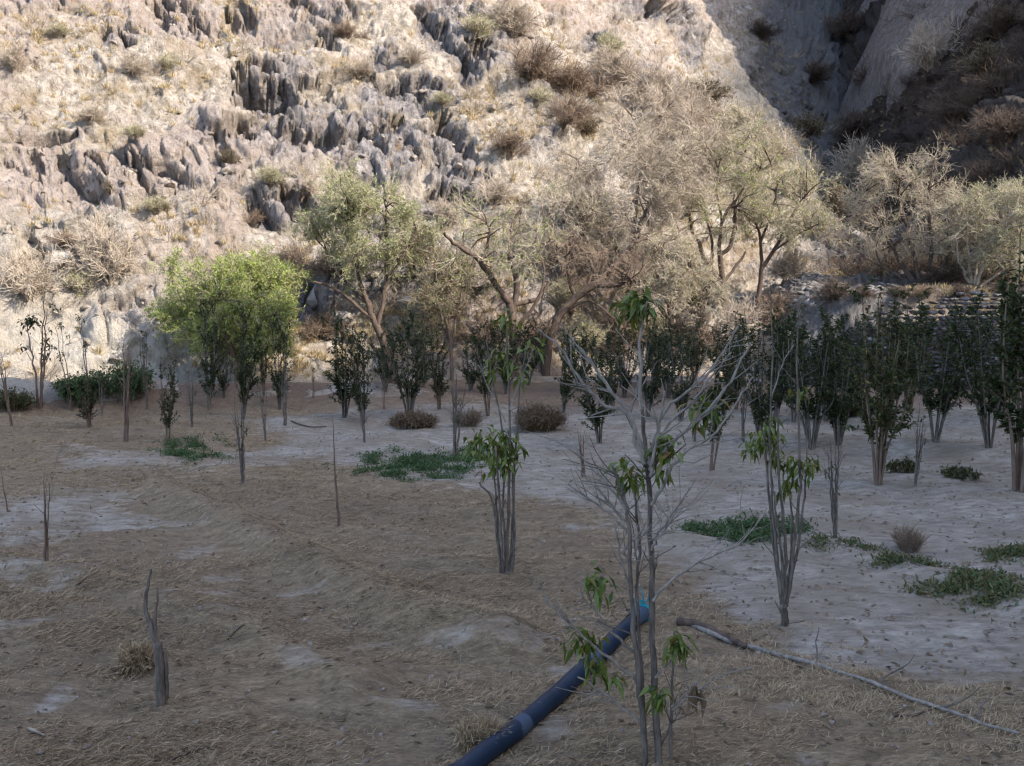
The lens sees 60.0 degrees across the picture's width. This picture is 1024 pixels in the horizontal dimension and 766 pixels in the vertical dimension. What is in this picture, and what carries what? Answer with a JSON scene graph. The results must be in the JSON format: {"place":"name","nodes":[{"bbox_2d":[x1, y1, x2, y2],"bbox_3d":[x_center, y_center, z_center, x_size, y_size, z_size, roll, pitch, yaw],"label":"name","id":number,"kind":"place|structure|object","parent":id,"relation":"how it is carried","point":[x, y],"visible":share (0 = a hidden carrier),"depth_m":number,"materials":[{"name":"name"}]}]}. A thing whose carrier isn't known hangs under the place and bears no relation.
{"place":"outdoors","nodes":[
{"label":"outdoors","id":0,"kind":"place"},
{"bbox_2d":[0,372,1023,765],"bbox_3d":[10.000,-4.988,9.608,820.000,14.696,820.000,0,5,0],"label":"ground","id":1,"kind":"structure","parent":0,"point":[236,540],"depth_m":8.44,"materials":[{"name":"soil"}]},
{"bbox_2d":[15,289,60,408],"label":"sparse sapling","id":2,"kind":"object","parent":1,"relation":"on","point":[31,323],"visible":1,"depth_m":21.04,"materials":[{"name":"green plant"}]},
{"bbox_2d":[46,367,106,404],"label":"bank bush","id":3,"kind":"object","parent":1,"relation":"on","point":[63,393],"visible":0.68,"depth_m":21.46,"materials":[{"name":"green plant"}]},
{"bbox_2d":[87,355,156,399],"bbox_3d":[-9.651,-0.127,21.961,1.732,1.119,1.486,0,5,0],"label":"bank bush","id":4,"kind":"object","parent":1,"relation":"on","point":[137,385],"visible":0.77,"depth_m":21.73,"materials":[{"name":"green plant"}]},
{"bbox_2d":[110,638,173,677],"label":"grass tuft","id":5,"kind":"object","parent":1,"relation":"on","point":[131,658],"visible":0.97,"depth_m":6.40,"materials":[{"name":"plant"}]},
{"bbox_2d":[143,569,168,706],"bbox_3d":[-2.316,1.663,5.780,0.143,0.928,0.069,1,5,14],"label":"split post","id":6,"kind":"object","parent":1,"relation":"on","point":[161,679],"visible":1,"depth_m":5.77,"materials":[{"name":"grey wood"}]},
{"bbox_2d":[156,353,182,439],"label":"leafy sapling","id":7,"kind":"object","parent":1,"relation":"on","point":[168,422],"visible":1,"depth_m":17.00,"materials":[{"name":"green plant"}]},
{"bbox_2d":[195,295,227,409],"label":"leafy sapling","id":8,"kind":"object","parent":1,"relation":"on","point":[211,380],"visible":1,"depth_m":21.89,"materials":[{"name":"green plant"}]},
{"bbox_2d":[141,241,316,382],"bbox_3d":[-8.538,-1.844,26.491,5.002,4.977,4.467,0,5,0],"label":"willow tree","id":9,"kind":"object","parent":1,"relation":"on","point":[267,298],"visible":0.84,"depth_m":25.68,"materials":[{"name":"green plant"}]},
{"bbox_2d":[232,300,265,418],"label":"leafy sapling","id":10,"kind":"object","parent":1,"relation":"on","point":[245,372],"visible":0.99,"depth_m":20.55,"materials":[{"name":"green plant"}]},
{"bbox_2d":[265,311,294,409],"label":"leafy sapling","id":11,"kind":"object","parent":1,"relation":"on","point":[278,348],"visible":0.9,"depth_m":22.02,"materials":[{"name":"green plant"}]},
{"bbox_2d":[319,310,373,417],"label":"leafy sapling","id":12,"kind":"object","parent":1,"relation":"on","point":[345,396],"visible":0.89,"depth_m":19.84,"materials":[{"name":"green plant"}]},
{"bbox_2d":[344,325,375,422],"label":"leafy sapling","id":13,"kind":"object","parent":1,"relation":"on","point":[358,392],"visible":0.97,"depth_m":19.70,"materials":[{"name":"green plant"}]},
{"bbox_2d":[285,155,453,383],"bbox_3d":[-4.528,-3.428,28.072,4.167,7.023,4.640,4,6,41],"label":"acacia tree","id":14,"kind":"object","parent":1,"relation":"on","point":[357,202],"visible":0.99,"depth_m":27.73,"materials":[{"name":"green plant"}]},
{"bbox_2d":[376,308,442,411],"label":"leafy sapling","id":15,"kind":"object","parent":1,"relation":"on","point":[410,402],"visible":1,"depth_m":20.26,"materials":[{"name":"green plant"}]},
{"bbox_2d":[382,407,441,428],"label":"dry bush","id":16,"kind":"object","parent":1,"relation":"on","point":[412,419],"visible":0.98,"depth_m":19.20,"materials":[{"name":"brown plant"}]},
{"bbox_2d":[425,326,449,408],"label":"leafy sapling","id":17,"kind":"object","parent":1,"relation":"on","point":[438,381],"visible":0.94,"depth_m":21.45,"materials":[{"name":"green plant"}]},
{"bbox_2d":[401,243,492,380],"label":"tree","id":18,"kind":"object","parent":1,"relation":"on","point":[424,300],"visible":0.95,"depth_m":28.30,"materials":[{"name":"green plant"}]},
{"bbox_2d":[442,706,512,753],"bbox_3d":[-0.194,2.108,5.276,0.398,0.355,0.387,3,6,35],"label":"grass tuft","id":19,"kind":"object","parent":1,"relation":"on","point":[472,734],"visible":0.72,"depth_m":5.23,"materials":[{"name":"plant"}]},
{"bbox_2d":[470,316,496,415],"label":"leafy sapling","id":20,"kind":"object","parent":1,"relation":"on","point":[482,386],"visible":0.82,"depth_m":21.12,"materials":[{"name":"green plant"}]},
{"bbox_2d":[420,181,567,376],"bbox_3d":[-0.556,-3.284,29.115,4.848,6.496,4.077,0,5,0],"label":"acacia tree","id":21,"kind":"object","parent":1,"relation":"on","point":[513,303],"visible":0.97,"depth_m":28.75,"materials":[{"name":"beige plant"}]},
{"bbox_2d":[453,308,545,573],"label":"tall sapling","id":22,"kind":"object","parent":1,"relation":"on","point":[500,456],"visible":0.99,"depth_m":8.53,"materials":[{"name":"green plant"}]},
{"bbox_2d":[0,384,1023,765],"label":"leaf litter","id":23,"kind":"object","parent":1,"relation":"on","point":[866,640],"visible":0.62,"depth_m":6.88,"materials":[{"name":"brown plant"}]},
{"bbox_2d":[1,305,1023,765],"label":"soil clods","id":24,"kind":"object","parent":1,"relation":"on","point":[931,723],"visible":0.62,"depth_m":7.53,"materials":[{"name":"brown soil"}]},
{"bbox_2d":[512,316,553,384],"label":"leafy sapling","id":25,"kind":"object","parent":1,"relation":"on","point":[521,336],"visible":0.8,"depth_m":27.40,"materials":[{"name":"green plant"}]},
{"bbox_2d":[507,399,568,431],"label":"dry bush","id":26,"kind":"object","parent":1,"relation":"on","point":[541,417],"visible":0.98,"depth_m":18.71,"materials":[{"name":"brown plant"}]},
{"bbox_2d":[447,606,648,765],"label":"irrigation pipe","id":27,"kind":"object","parent":1,"relation":"on","point":[523,723],"visible":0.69,"depth_m":5.55,"materials":[{"name":"blue plastic"}]},
{"bbox_2d":[95,154,1023,613],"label":"green weeds","id":28,"kind":"object","parent":1,"relation":"on","point":[735,532],"visible":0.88,"depth_m":13.62,"materials":[{"name":"green plant"}]},
{"bbox_2d":[554,330,580,412],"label":"leafy sapling","id":29,"kind":"object","parent":1,"relation":"on","point":[565,392],"visible":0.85,"depth_m":22.25,"materials":[{"name":"green plant"}]},
{"bbox_2d":[569,333,617,443],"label":"leafy sapling","id":30,"kind":"object","parent":1,"relation":"on","point":[596,422],"visible":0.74,"depth_m":16.53,"materials":[{"name":"green plant"}]},
{"bbox_2d":[526,201,667,375],"bbox_3d":[2.890,-3.256,30.128,4.804,6.026,3.745,0,5,0],"label":"acacia tree","id":31,"kind":"object","parent":1,"relation":"on","point":[598,282],"visible":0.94,"depth_m":30.05,"materials":[{"name":"brown plant"}]},
{"bbox_2d":[613,321,643,397],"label":"leafy sapling","id":32,"kind":"object","parent":1,"relation":"on","point":[624,383],"visible":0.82,"depth_m":25.47,"materials":[{"name":"green plant"}]},
{"bbox_2d":[522,286,774,765],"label":"tall sapling","id":33,"kind":"object","parent":1,"relation":"on","point":[639,309],"visible":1,"depth_m":4.93,"materials":[{"name":"grey plant"}]},
{"bbox_2d":[630,328,671,416],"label":"leafy sapling","id":34,"kind":"object","parent":1,"relation":"on","point":[652,388],"visible":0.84,"depth_m":21.38,"materials":[{"name":"green plant"}]},
{"bbox_2d":[642,322,691,397],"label":"leafy sapling","id":35,"kind":"object","parent":1,"relation":"on","point":[665,347],"visible":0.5,"depth_m":25.37,"materials":[{"name":"green plant"}]},
{"bbox_2d":[659,322,703,420],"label":"leafy sapling","id":36,"kind":"object","parent":1,"relation":"on","point":[681,390],"visible":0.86,"depth_m":20.86,"materials":[{"name":"green plant"}]},
{"bbox_2d":[705,325,743,470],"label":"leafy sapling","id":37,"kind":"object","parent":1,"relation":"on","point":[717,387],"visible":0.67,"depth_m":14.34,"materials":[{"name":"green plant"}]},
{"bbox_2d":[725,308,793,436],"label":"leafy sapling","id":38,"kind":"object","parent":1,"relation":"on","point":[759,412],"visible":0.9,"depth_m":16.54,"materials":[{"name":"green plant"}]},
{"bbox_2d":[738,282,820,625],"bbox_3d":[2.174,0.654,7.114,0.682,2.910,0.379,0,5,0],"label":"tall sapling","id":39,"kind":"object","parent":1,"relation":"on","point":[784,580],"visible":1,"depth_m":7.13,"materials":[{"name":"green plant"}]},
{"bbox_2d":[775,319,819,421],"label":"leafy sapling","id":40,"kind":"object","parent":1,"relation":"on","point":[789,359],"visible":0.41,"depth_m":20.17,"materials":[{"name":"green plant"}]},
{"bbox_2d":[773,306,849,449],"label":"leafy sapling","id":41,"kind":"object","parent":1,"relation":"on","point":[809,408],"visible":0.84,"depth_m":16.17,"materials":[{"name":"green plant"}]},
{"bbox_2d":[820,422,843,537],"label":"sparse sapling","id":42,"kind":"object","parent":1,"relation":"on","point":[834,509],"visible":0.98,"depth_m":9.70,"materials":[{"name":"grey plant"}]},
{"bbox_2d":[806,316,877,445],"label":"leafy sapling","id":43,"kind":"object","parent":1,"relation":"on","point":[840,415],"visible":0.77,"depth_m":16.13,"materials":[{"name":"green plant"}]},
{"bbox_2d":[675,618,1018,734],"bbox_3d":[2.290,1.928,6.345,0.318,0.277,2.562,-4,7,-41],"label":"fallen branch","id":44,"kind":"object","parent":1,"relation":"on","point":[764,650],"visible":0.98,"depth_m":5.99,"materials":[{"name":"grey wood"}]},
{"bbox_2d":[830,274,936,485],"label":"leafy sapling","id":45,"kind":"object","parent":1,"relation":"on","point":[884,417],"visible":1,"depth_m":12.91,"materials":[{"name":"green plant"}]},
{"bbox_2d":[871,292,923,426],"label":"leafy sapling","id":46,"kind":"object","parent":1,"relation":"on","point":[895,325],"visible":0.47,"depth_m":19.06,"materials":[{"name":"green plant"}]},
{"bbox_2d":[879,281,935,411],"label":"leafy sapling","id":47,"kind":"object","parent":1,"relation":"on","point":[928,345],"visible":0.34,"depth_m":20.46,"materials":[{"name":"green plant"}]},
{"bbox_2d":[886,521,931,552],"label":"twiggy bush","id":48,"kind":"object","parent":1,"relation":"on","point":[906,542],"visible":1,"depth_m":9.51,"materials":[{"name":"brown plant"}]},
{"bbox_2d":[799,532,1023,609],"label":"olive weeds","id":49,"kind":"object","parent":1,"relation":"on","point":[987,578],"visible":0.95,"depth_m":8.24,"materials":[{"name":"green plant"}]},
{"bbox_2d":[900,298,996,442],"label":"leafy sapling","id":50,"kind":"object","parent":1,"relation":"on","point":[944,395],"visible":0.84,"depth_m":15.73,"materials":[{"name":"green plant"}]},
{"bbox_2d":[948,291,999,390],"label":"stone buttress","id":51,"kind":"structure","parent":1,"relation":"on","point":[981,313],"depth_m":27.88,"materials":[{"name":"grey stone"}]},
{"bbox_2d":[935,286,1022,448],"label":"leafy sapling","id":52,"kind":"object","parent":1,"relation":"on","point":[989,406],"visible":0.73,"depth_m":15.26,"materials":[{"name":"green plant"}]},
{"bbox_2d":[963,232,1023,492],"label":"leafy sapling","id":53,"kind":"object","parent":1,"relation":"on","point":[1016,300],"visible":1,"depth_m":12.45,"materials":[{"name":"green plant"}]},
{"bbox_2d":[0,0,1023,402],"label":"hillside","id":54,"kind":"structure","parent":0,"point":[266,106],"depth_m":35.92,"materials":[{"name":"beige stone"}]},
{"bbox_2d":[0,35,36,71],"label":"bare shrub","id":55,"kind":"object","parent":54,"relation":"on","point":[11,59],"visible":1,"depth_m":33.51,"materials":[{"name":"beige plant"}]},
{"bbox_2d":[0,238,73,303],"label":"bare shrub","id":56,"kind":"object","parent":54,"relation":"on","point":[31,280],"visible":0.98,"depth_m":27.26,"materials":[{"name":"beige plant"}]},
{"bbox_2d":[50,208,144,285],"bbox_3d":[-13.197,-4.292,28.247,2.945,2.578,2.532,1,5,10],"label":"bare shrub","id":57,"kind":"object","parent":54,"relation":"on","point":[107,258],"visible":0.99,"depth_m":27.94,"materials":[{"name":"beige plant"}]},
{"bbox_2d":[290,310,353,342],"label":"brown shrub","id":58,"kind":"object","parent":54,"relation":"on","point":[323,327],"visible":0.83,"depth_m":28.47,"materials":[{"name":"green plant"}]},
{"bbox_2d":[0,0,839,379],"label":"scrub","id":59,"kind":"object","parent":54,"relation":"on","point":[544,170],"visible":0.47,"depth_m":35.61,"materials":[{"name":"beige plant"}]},
{"bbox_2d":[3,0,861,377],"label":"loose stones","id":60,"kind":"object","parent":54,"relation":"on","point":[229,172],"visible":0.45,"depth_m":31.98,"materials":[{"name":"grey stone"}]},
{"bbox_2d":[454,10,499,42],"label":"olive shrub","id":61,"kind":"object","parent":54,"relation":"on","point":[477,25],"visible":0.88,"depth_m":41.30,"materials":[{"name":"green plant"}]},
{"bbox_2d":[468,168,531,205],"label":"bare shrub","id":62,"kind":"object","parent":54,"relation":"on","point":[498,190],"visible":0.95,"depth_m":34.45,"materials":[{"name":"beige plant"}]},
{"bbox_2d":[466,0,545,38],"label":"bare shrub","id":63,"kind":"object","parent":54,"relation":"on","point":[512,19],"visible":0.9,"depth_m":42.49,"materials":[{"name":"beige plant"}]},
{"bbox_2d":[481,127,535,156],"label":"brown shrub","id":64,"kind":"object","parent":54,"relation":"on","point":[505,140],"visible":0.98,"depth_m":36.10,"materials":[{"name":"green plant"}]},
{"bbox_2d":[500,33,571,84],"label":"brown shrub","id":65,"kind":"object","parent":54,"relation":"on","point":[532,65],"visible":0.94,"depth_m":40.12,"materials":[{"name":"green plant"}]},
{"bbox_2d":[509,174,628,315],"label":"acacia tree","id":66,"kind":"object","parent":54,"relation":"on","point":[595,208],"visible":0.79,"depth_m":31.77,"materials":[{"name":"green plant"}]},
{"bbox_2d":[539,89,602,131],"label":"brown shrub","id":67,"kind":"object","parent":54,"relation":"on","point":[569,110],"visible":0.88,"depth_m":39.29,"materials":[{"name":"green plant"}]},
{"bbox_2d":[525,56,622,100],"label":"brown shrub","id":68,"kind":"object","parent":54,"relation":"on","point":[573,75],"visible":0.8,"depth_m":41.95,"materials":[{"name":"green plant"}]},
{"bbox_2d":[560,312,616,357],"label":"olive shrub","id":69,"kind":"object","parent":54,"relation":"on","point":[586,326],"visible":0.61,"depth_m":31.17,"materials":[{"name":"green plant"}]},
{"bbox_2d":[569,37,647,86],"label":"bare shrub","id":70,"kind":"object","parent":54,"relation":"on","point":[611,69],"visible":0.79,"depth_m":44.12,"materials":[{"name":"beige plant"}]},
{"bbox_2d":[584,307,652,359],"bbox_3d":[3.681,-1.868,32.165,3.304,2.011,2.259,4,6,40],"label":"brown shrub","id":71,"kind":"object","parent":54,"relation":"on","point":[614,326],"visible":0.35,"depth_m":31.70,"materials":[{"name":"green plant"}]},
{"bbox_2d":[542,104,751,333],"bbox_3d":[4.591,-6.189,33.013,7.624,8.898,5.332,-2,5,-22],"label":"acacia tree","id":72,"kind":"object","parent":54,"relation":"on","point":[636,156],"visible":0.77,"depth_m":32.24,"materials":[{"name":"brown plant"}]},
{"bbox_2d":[607,53,695,110],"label":"bare shrub","id":73,"kind":"object","parent":54,"relation":"on","point":[638,86],"visible":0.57,"depth_m":43.57,"materials":[{"name":"beige plant"}]},
{"bbox_2d":[599,74,732,165],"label":"bare shrub","id":74,"kind":"object","parent":54,"relation":"on","point":[662,112],"visible":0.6,"depth_m":41.18,"materials":[{"name":"brown plant"}]},
{"bbox_2d":[607,223,739,357],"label":"acacia tree","id":75,"kind":"object","parent":54,"relation":"on","point":[686,277],"visible":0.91,"depth_m":31.50,"materials":[{"name":"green plant"}]},
{"bbox_2d":[655,65,732,126],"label":"bare shrub","id":76,"kind":"object","parent":54,"relation":"on","point":[708,99],"visible":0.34,"depth_m":44.96,"materials":[{"name":"beige plant"}]},
{"bbox_2d":[665,305,728,352],"bbox_3d":[6.770,-1.879,32.161,3.018,2.041,2.063,5,7,43],"label":"brown shrub","id":77,"kind":"object","parent":54,"relation":"on","point":[711,341],"visible":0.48,"depth_m":31.90,"materials":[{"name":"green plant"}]},
{"bbox_2d":[673,110,793,315],"bbox_3d":[8.399,-6.280,34.019,4.834,8.052,5.136,0,5,0],"label":"acacia tree","id":78,"kind":"object","parent":54,"relation":"on","point":[734,206],"visible":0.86,"depth_m":33.77,"materials":[{"name":"green plant"}]},
{"bbox_2d":[714,290,769,344],"bbox_3d":[8.128,-2.286,31.596,2.186,2.176,2.543,-1,5,-7],"label":"bare shrub","id":79,"kind":"object","parent":54,"relation":"on","point":[730,319],"visible":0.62,"depth_m":31.55,"materials":[{"name":"beige plant"}]},
{"bbox_2d":[687,99,797,186],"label":"acacia tree","id":80,"kind":"object","parent":54,"relation":"on","point":[770,130],"visible":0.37,"depth_m":42.91,"materials":[{"name":"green plant"}]},
{"bbox_2d":[736,283,801,333],"bbox_3d":[9.775,-2.701,33.438,3.216,2.175,2.199,-3,6,-33],"label":"brown shrub","id":81,"kind":"object","parent":54,"relation":"on","point":[778,302],"visible":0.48,"depth_m":33.27,"materials":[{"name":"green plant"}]},
{"bbox_2d":[726,143,849,317],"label":"acacia tree","id":82,"kind":"object","parent":54,"relation":"on","point":[791,229],"visible":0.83,"depth_m":34.69,"materials":[{"name":"green plant"}]},
{"bbox_2d":[633,195,942,388],"bbox_3d":[13.180,-5.755,37.461,10.214,10.614,26.842,2,5,27],"label":"gully rubble","id":83,"kind":"object","parent":54,"relation":"on","point":[803,286],"visible":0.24,"depth_m":33.94,"materials":[{"name":"grey stone"}]},
{"bbox_2d":[763,243,824,281],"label":"bare shrub","id":84,"kind":"object","parent":54,"relation":"on","point":[785,267],"visible":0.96,"depth_m":36.82,"materials":[{"name":"beige plant"}]},
{"bbox_2d":[769,157,837,212],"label":"olive shrub","id":85,"kind":"object","parent":54,"relation":"on","point":[798,190],"visible":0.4,"depth_m":44.53,"materials":[{"name":"green plant"}]},
{"bbox_2d":[809,274,866,304],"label":"brown shrub","id":86,"kind":"object","parent":54,"relation":"on","point":[828,292],"visible":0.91,"depth_m":29.79,"materials":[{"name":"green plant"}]},
{"bbox_2d":[825,131,886,193],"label":"bare shrub","id":87,"kind":"object","parent":54,"relation":"on","point":[848,165],"visible":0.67,"depth_m":59.40,"materials":[{"name":"grey plant"}]},
{"bbox_2d":[801,294,1023,386],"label":"dry stone wall","id":88,"kind":"structure","parent":54,"relation":"on","point":[942,312],"depth_m":28.69,"materials":[{"name":"grey stone"}]},
{"bbox_2d":[807,0,1023,282],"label":"shaded scrub","id":89,"kind":"object","parent":54,"relation":"on","point":[851,270],"visible":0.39,"depth_m":46.52,"materials":[{"name":"brown plant"}]},
{"bbox_2d":[830,131,1003,279],"bbox_3d":[15.509,-6.629,34.463,5.714,6.299,4.863,0,5,0],"label":"acacia tree","id":90,"kind":"object","parent":54,"relation":"on","point":[911,238],"visible":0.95,"depth_m":34.44,"materials":[{"name":"beige plant"}]},
{"bbox_2d":[891,12,962,71],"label":"bare shrub","id":91,"kind":"object","parent":54,"relation":"on","point":[928,48],"visible":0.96,"depth_m":59.91,"materials":[{"name":"beige plant"}]},
{"bbox_2d":[905,256,982,283],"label":"brown shrub","id":92,"kind":"object","parent":54,"relation":"on","point":[936,272],"visible":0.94,"depth_m":34.07,"materials":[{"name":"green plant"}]},
{"bbox_2d":[916,86,974,125],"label":"brown shrub","id":93,"kind":"object","parent":54,"relation":"on","point":[951,110],"visible":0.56,"depth_m":49.27,"materials":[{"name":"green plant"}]},
{"bbox_2d":[926,174,1023,285],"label":"acacia tree","id":94,"kind":"object","parent":54,"relation":"on","point":[984,254],"visible":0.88,"depth_m":33.30,"materials":[{"name":"green plant"}]},
{"bbox_2d":[948,39,1015,77],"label":"green shrub","id":95,"kind":"object","parent":54,"relation":"on","point":[980,61],"visible":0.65,"depth_m":49.08,"materials":[{"name":"brown plant"}]},
{"bbox_2d":[958,56,1023,100],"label":"brown shrub","id":96,"kind":"object","parent":54,"relation":"on","point":[1001,75],"visible":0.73,"depth_m":46.00,"materials":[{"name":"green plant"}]},
{"bbox_2d":[962,103,1023,144],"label":"brown shrub","id":97,"kind":"object","parent":54,"relation":"on","point":[1004,129],"visible":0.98,"depth_m":41.99,"materials":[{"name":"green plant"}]},
{"bbox_2d":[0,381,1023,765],"bbox_3d":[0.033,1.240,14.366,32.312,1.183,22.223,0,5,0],"label":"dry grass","id":98,"kind":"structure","parent":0,"point":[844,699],"depth_m":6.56,"materials":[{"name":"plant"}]},
{"bbox_2d":[838,0,993,117],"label":"mountain","id":99,"kind":"structure","parent":0,"point":[881,61],"depth_m":72.10,"materials":[{"name":"grey stone"}]},
{"bbox_2d":[819,1,874,42],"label":"brown shrub","id":100,"kind":"object","parent":99,"relation":"on","point":[844,25],"visible":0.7,"depth_m":91.20,"materials":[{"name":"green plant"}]},
{"bbox_2d":[822,107,885,138],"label":"brown shrub","id":101,"kind":"object","parent":99,"relation":"on","point":[855,123],"visible":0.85,"depth_m":69.78,"materials":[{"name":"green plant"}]},
{"bbox_2d":[959,0,1023,43],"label":"brown shrub","id":102,"kind":"object","parent":99,"relation":"on","point":[997,21],"visible":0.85,"depth_m":53.26,"materials":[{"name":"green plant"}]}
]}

